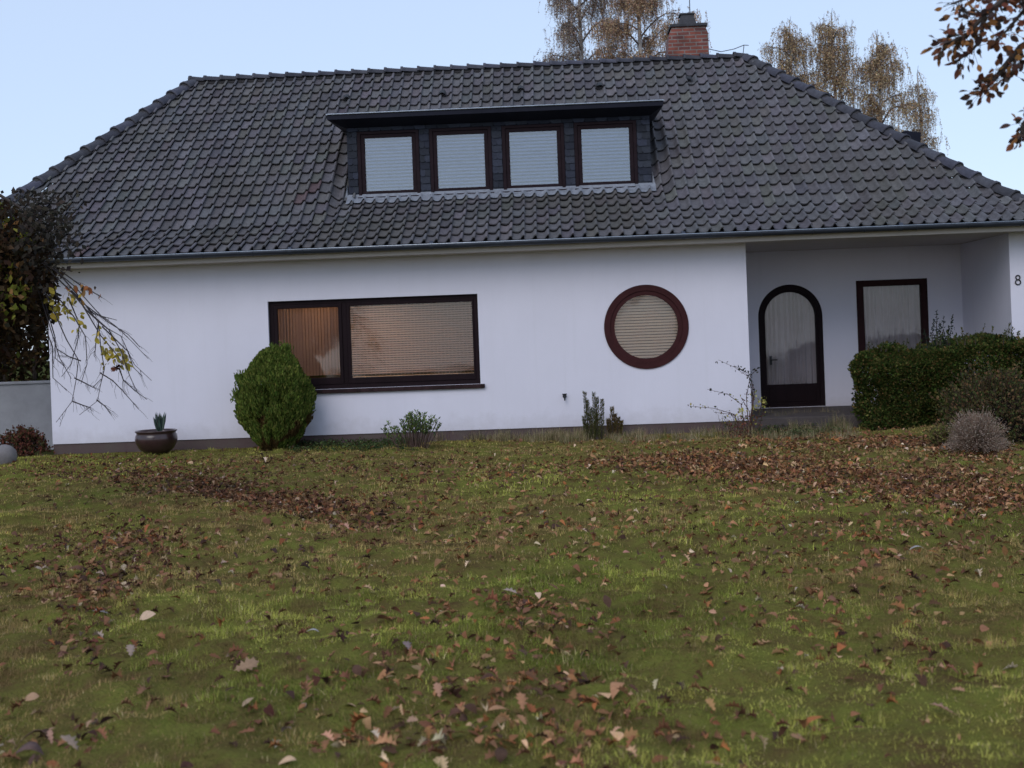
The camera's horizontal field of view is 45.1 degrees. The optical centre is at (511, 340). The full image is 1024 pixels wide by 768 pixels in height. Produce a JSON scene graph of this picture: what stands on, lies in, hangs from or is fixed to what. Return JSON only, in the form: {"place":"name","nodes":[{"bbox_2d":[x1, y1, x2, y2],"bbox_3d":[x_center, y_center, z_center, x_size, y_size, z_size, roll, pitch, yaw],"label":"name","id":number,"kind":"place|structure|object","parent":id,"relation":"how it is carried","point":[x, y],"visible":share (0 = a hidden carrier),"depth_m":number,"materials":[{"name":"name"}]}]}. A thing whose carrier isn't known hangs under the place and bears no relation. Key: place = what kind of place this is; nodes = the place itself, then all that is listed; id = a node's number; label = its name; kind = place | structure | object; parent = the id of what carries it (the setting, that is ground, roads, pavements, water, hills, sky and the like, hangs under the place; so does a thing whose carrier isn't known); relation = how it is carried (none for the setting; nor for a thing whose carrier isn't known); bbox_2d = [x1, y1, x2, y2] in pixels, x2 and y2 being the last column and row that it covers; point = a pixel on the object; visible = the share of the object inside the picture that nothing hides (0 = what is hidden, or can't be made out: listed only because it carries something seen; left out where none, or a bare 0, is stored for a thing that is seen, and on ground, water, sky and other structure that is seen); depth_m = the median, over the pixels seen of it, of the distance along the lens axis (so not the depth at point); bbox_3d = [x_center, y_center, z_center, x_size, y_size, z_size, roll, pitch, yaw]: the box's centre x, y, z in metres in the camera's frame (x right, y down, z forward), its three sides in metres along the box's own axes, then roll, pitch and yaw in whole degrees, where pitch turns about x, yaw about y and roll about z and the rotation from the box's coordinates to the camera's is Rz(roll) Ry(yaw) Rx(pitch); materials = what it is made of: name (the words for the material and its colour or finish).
{"place":"outdoors","nodes":[
{"label":"outdoors","id":0,"kind":"place"},
{"bbox_2d":[7,361,53,455],"bbox_3d":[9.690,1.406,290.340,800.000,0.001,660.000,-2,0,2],"label":"ground","id":1,"kind":"structure","parent":0,"point":[45,452],"depth_m":107.75,"materials":[{"name":"green plant"}]},
{"bbox_2d":[0,293,49,381],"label":"tall hedge","id":2,"kind":"object","parent":1,"relation":"on","point":[36,361],"visible":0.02,"depth_m":27.28,"materials":[{"name":"green plant"}]},
{"bbox_2d":[0,380,53,449],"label":"garden wall","id":3,"kind":"structure","parent":1,"relation":"on","point":[27,404],"depth_m":23.42,"materials":[{"name":"white paint"}]},
{"bbox_2d":[0,187,151,423],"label":"autumn tree","id":4,"kind":"object","parent":1,"relation":"on","point":[27,248],"visible":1,"depth_m":11.94,"materials":[{"name":"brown plant"}]},
{"bbox_2d":[230,340,316,450],"bbox_3d":[-3.879,0.915,19.989,1.374,1.835,1.316,-2,0,2],"label":"conifer shrub","id":5,"kind":"object","parent":1,"relation":"on","point":[270,415],"visible":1,"depth_m":19.61,"materials":[{"name":"green plant"}]},
{"bbox_2d":[0,425,1023,767],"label":"fallen leaves","id":6,"kind":"object","parent":1,"relation":"on","point":[732,463],"depth_m":9.95,"materials":[{"name":"brown plant"}]},
{"bbox_2d":[503,587,519,594],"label":"fallen leaf","id":7,"kind":"object","parent":6,"relation":"on","point":[511,590],"visible":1,"depth_m":7.77,"materials":[{"name":"beige plant"}]},
{"bbox_2d":[1,0,1023,454],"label":"house","id":8,"kind":"structure","parent":1,"relation":"on","point":[467,250],"depth_m":20.89,"materials":[{"name":"white paint"}]},
{"bbox_2d":[268,294,480,388],"bbox_3d":[-2.301,0.039,20.822,3.520,1.500,0.372,-2,0,2],"label":"window","id":9,"kind":"structure","parent":8,"relation":"in","point":[279,326],"depth_m":20.75,"materials":[{"name":"brown wood"}]},
{"bbox_2d":[357,129,420,198],"bbox_3d":[-2.175,-3.106,21.829,1.135,1.192,0.177,-2,0,2],"label":"window","id":10,"kind":"structure","parent":8,"relation":"in","point":[394,134],"depth_m":21.81,"materials":[{"name":"brown wood"}]},
{"bbox_2d":[429,126,493,194],"bbox_3d":[-0.897,-3.153,21.787,1.135,1.192,0.177,-2,0,2],"label":"window","id":11,"kind":"structure","parent":8,"relation":"in","point":[464,131],"depth_m":21.77,"materials":[{"name":"brown wood"}]},
{"bbox_2d":[501,123,565,192],"bbox_3d":[0.384,-3.200,21.744,1.135,1.192,0.177,-2,0,2],"label":"window","id":12,"kind":"structure","parent":8,"relation":"in","point":[558,128],"depth_m":21.73,"materials":[{"name":"brown wood"}]},
{"bbox_2d":[574,120,637,189],"bbox_3d":[1.652,-3.247,21.702,1.135,1.192,0.177,-2,0,2],"label":"window","id":13,"kind":"structure","parent":8,"relation":"in","point":[629,124],"depth_m":21.68,"materials":[{"name":"brown wood"}]},
{"bbox_2d":[604,285,688,368],"bbox_3d":[2.230,-0.222,20.508,1.396,1.396,0.186,-2,0,2],"label":"round window","id":14,"kind":"structure","parent":8,"relation":"in","point":[652,361],"depth_m":20.45,"materials":[{"name":"red wood"}]},
{"bbox_2d":[758,285,825,407],"bbox_3d":[5.157,0.101,22.820,1.180,2.260,0.237,-2,0,2],"label":"front door","id":15,"kind":"structure","parent":8,"relation":"in","point":[790,324],"depth_m":22.88,"materials":[{"name":"brown wood"}]},
{"bbox_2d":[856,278,928,362],"bbox_3d":[7.008,-0.342,22.768,1.295,1.550,0.217,-2,0,2],"label":"window","id":16,"kind":"structure","parent":8,"relation":"in","point":[887,310],"depth_m":22.83,"materials":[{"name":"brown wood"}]},
{"bbox_2d":[533,0,648,61],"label":"birch tree","id":17,"kind":"object","parent":1,"relation":"on","point":[567,33],"visible":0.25,"depth_m":45.00,"materials":[{"name":"brown plant"}]},
{"bbox_2d":[586,0,711,59],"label":"birch tree","id":18,"kind":"object","parent":1,"relation":"on","point":[610,29],"visible":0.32,"depth_m":43.90,"materials":[{"name":"brown plant"}]},
{"bbox_2d":[759,17,824,91],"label":"birch tree","id":19,"kind":"object","parent":1,"relation":"on","point":[790,49],"visible":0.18,"depth_m":44.00,"materials":[{"name":"brown plant"}]},
{"bbox_2d":[793,11,896,130],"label":"birch tree","id":20,"kind":"object","parent":1,"relation":"on","point":[838,79],"visible":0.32,"depth_m":44.39,"materials":[{"name":"brown plant"}]},
{"bbox_2d":[850,29,921,141],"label":"birch tree","id":21,"kind":"object","parent":1,"relation":"on","point":[883,79],"visible":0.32,"depth_m":44.74,"materials":[{"name":"brown plant"}]},
{"bbox_2d":[902,70,949,152],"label":"birch tree","id":22,"kind":"object","parent":1,"relation":"on","point":[922,128],"visible":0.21,"depth_m":45.86,"materials":[{"name":"brown plant"}]},
{"bbox_2d":[847,310,1023,430],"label":"hedge","id":23,"kind":"object","parent":1,"relation":"on","point":[918,375],"visible":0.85,"depth_m":19.54,"materials":[{"name":"green plant"}]},
{"bbox_2d":[920,0,1023,151],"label":"copper beech","id":24,"kind":"object","parent":1,"relation":"on","point":[987,81],"visible":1,"depth_m":6.18,"materials":[{"name":"brown plant"}]},
{"bbox_2d":[0,423,1023,767],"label":"lawn","id":25,"kind":"structure","parent":0,"point":[178,684],"depth_m":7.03,"materials":[{"name":"plant"}]},
{"bbox_2d":[0,444,16,464],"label":"boulder","id":26,"kind":"object","parent":25,"relation":"on","point":[8,454],"visible":0.8,"depth_m":18.95,"materials":[{"name":"grey stone"}]},
{"bbox_2d":[0,424,55,456],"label":"shrub","id":27,"kind":"object","parent":25,"relation":"on","point":[22,441],"visible":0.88,"depth_m":20.68,"materials":[{"name":"brown plant"}]},
{"bbox_2d":[16,741,43,754],"bbox_3d":[-2.004,1.697,5.074,0.146,0.074,0.059,-2,0,2],"label":"fallen leaf","id":28,"kind":"object","parent":25,"relation":"on","point":[32,745],"visible":1,"depth_m":5.08,"materials":[{"name":"brown plant"}]},
{"bbox_2d":[15,730,47,747],"bbox_3d":[-2.066,1.703,5.292,0.147,0.071,0.056,-2,0,-32],"label":"fallen leaf","id":29,"kind":"object","parent":25,"relation":"on","point":[42,732],"visible":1,"depth_m":5.30,"materials":[{"name":"brown plant"}]},
{"bbox_2d":[60,734,78,749],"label":"fallen leaf","id":30,"kind":"object","parent":25,"relation":"on","point":[69,739],"visible":0.98,"depth_m":5.14,"materials":[{"name":"grey plant"}]},
{"bbox_2d":[125,644,135,656],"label":"fallen leaf","id":31,"kind":"object","parent":25,"relation":"on","point":[130,648],"visible":1,"depth_m":6.68,"materials":[{"name":"beige plant"}]},
{"bbox_2d":[135,428,177,454],"bbox_3d":[-5.747,1.662,19.932,0.670,0.420,0.670,-2,0,2],"label":"plant pot","id":32,"kind":"object","parent":25,"relation":"on","point":[152,441],"visible":0.93,"depth_m":19.68,"materials":[{"name":"ceramic"}]},
{"bbox_2d":[153,412,165,430],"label":"succulent","id":33,"kind":"object","parent":32,"relation":"on","point":[159,422],"visible":0.92,"depth_m":19.91,"materials":[{"name":"green plant"}]},
{"bbox_2d":[403,641,411,649],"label":"fallen leaf","id":34,"kind":"object","parent":25,"relation":"on","point":[407,644],"visible":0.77,"depth_m":6.62,"materials":[{"name":"grey plant"}]},
{"bbox_2d":[380,409,441,447],"bbox_3d":[-1.554,1.400,19.042,0.951,0.664,0.421,-2,0,2],"label":"bush","id":35,"kind":"object","parent":25,"relation":"on","point":[416,423],"visible":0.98,"depth_m":19.04,"materials":[{"name":"green plant"}]},
{"bbox_2d":[433,682,442,697],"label":"fallen leaf","id":36,"kind":"object","parent":25,"relation":"on","point":[437,687],"visible":1,"depth_m":5.59,"materials":[{"name":"beige plant"}]},
{"bbox_2d":[515,692,527,710],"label":"fallen leaf","id":37,"kind":"object","parent":25,"relation":"on","point":[521,698],"visible":1,"depth_m":5.29,"materials":[{"name":"brown plant"}]},
{"bbox_2d":[283,423,856,452],"bbox_3d":[0.833,1.558,19.367,9.505,0.232,1.932,-2,0,2],"label":"ground cover","id":38,"kind":"object","parent":25,"relation":"on","point":[363,442],"visible":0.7,"depth_m":19.55,"materials":[{"name":"green plant"}]},
{"bbox_2d":[582,391,604,439],"bbox_3d":[1.308,1.198,19.811,0.392,0.794,0.208,-2,0,2],"label":"upright yew","id":39,"kind":"object","parent":25,"relation":"on","point":[589,421],"visible":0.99,"depth_m":19.82,"materials":[{"name":"green plant"}]},
{"bbox_2d":[606,406,623,435],"bbox_3d":[1.682,1.324,20.198,0.311,0.516,0.158,-2,0,2],"label":"upright yew","id":40,"kind":"object","parent":25,"relation":"on","point":[617,425],"visible":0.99,"depth_m":20.18,"materials":[{"name":"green plant"}]},
{"bbox_2d":[434,405,861,442],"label":"dry grass","id":41,"kind":"structure","parent":25,"relation":"on","point":[556,436],"depth_m":19.81,"materials":[{"name":"brown plant"}]},
{"bbox_2d":[688,360,781,437],"bbox_3d":[3.468,0.940,19.288,1.397,1.282,0.631,-2,0,-9],"label":"rose bush","id":42,"kind":"object","parent":25,"relation":"on","point":[749,424],"visible":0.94,"depth_m":19.30,"materials":[{"name":"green plant"}]},
{"bbox_2d":[924,419,954,445],"bbox_3d":[5.679,1.254,16.189,0.562,0.441,0.437,-2,0,2],"label":"yellowing plant","id":43,"kind":"object","parent":25,"relation":"on","point":[941,434],"visible":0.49,"depth_m":16.13,"materials":[{"name":"green plant"}]},
{"bbox_2d":[929,702,955,714],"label":"fallen leaf","id":44,"kind":"object","parent":25,"relation":"on","point":[940,705],"visible":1,"depth_m":5.09,"materials":[{"name":"brown plant"}]},
{"bbox_2d":[906,358,1023,444],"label":"dark shrub","id":45,"kind":"object","parent":25,"relation":"on","point":[999,396],"visible":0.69,"depth_m":16.47,"materials":[{"name":"green plant"}]},
{"bbox_2d":[939,406,1015,453],"bbox_3d":[5.908,1.122,15.658,0.990,0.626,0.913,-2,0,2],"label":"shrub","id":46,"kind":"object","parent":25,"relation":"on","point":[979,433],"visible":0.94,"depth_m":15.53,"materials":[{"name":"grey plant"}]},
{"bbox_2d":[0,0,1023,360],"label":"sky","id":47,"kind":"structure","parent":0,"point":[72,71],"materials":[{"name":"blue"}]}
]}

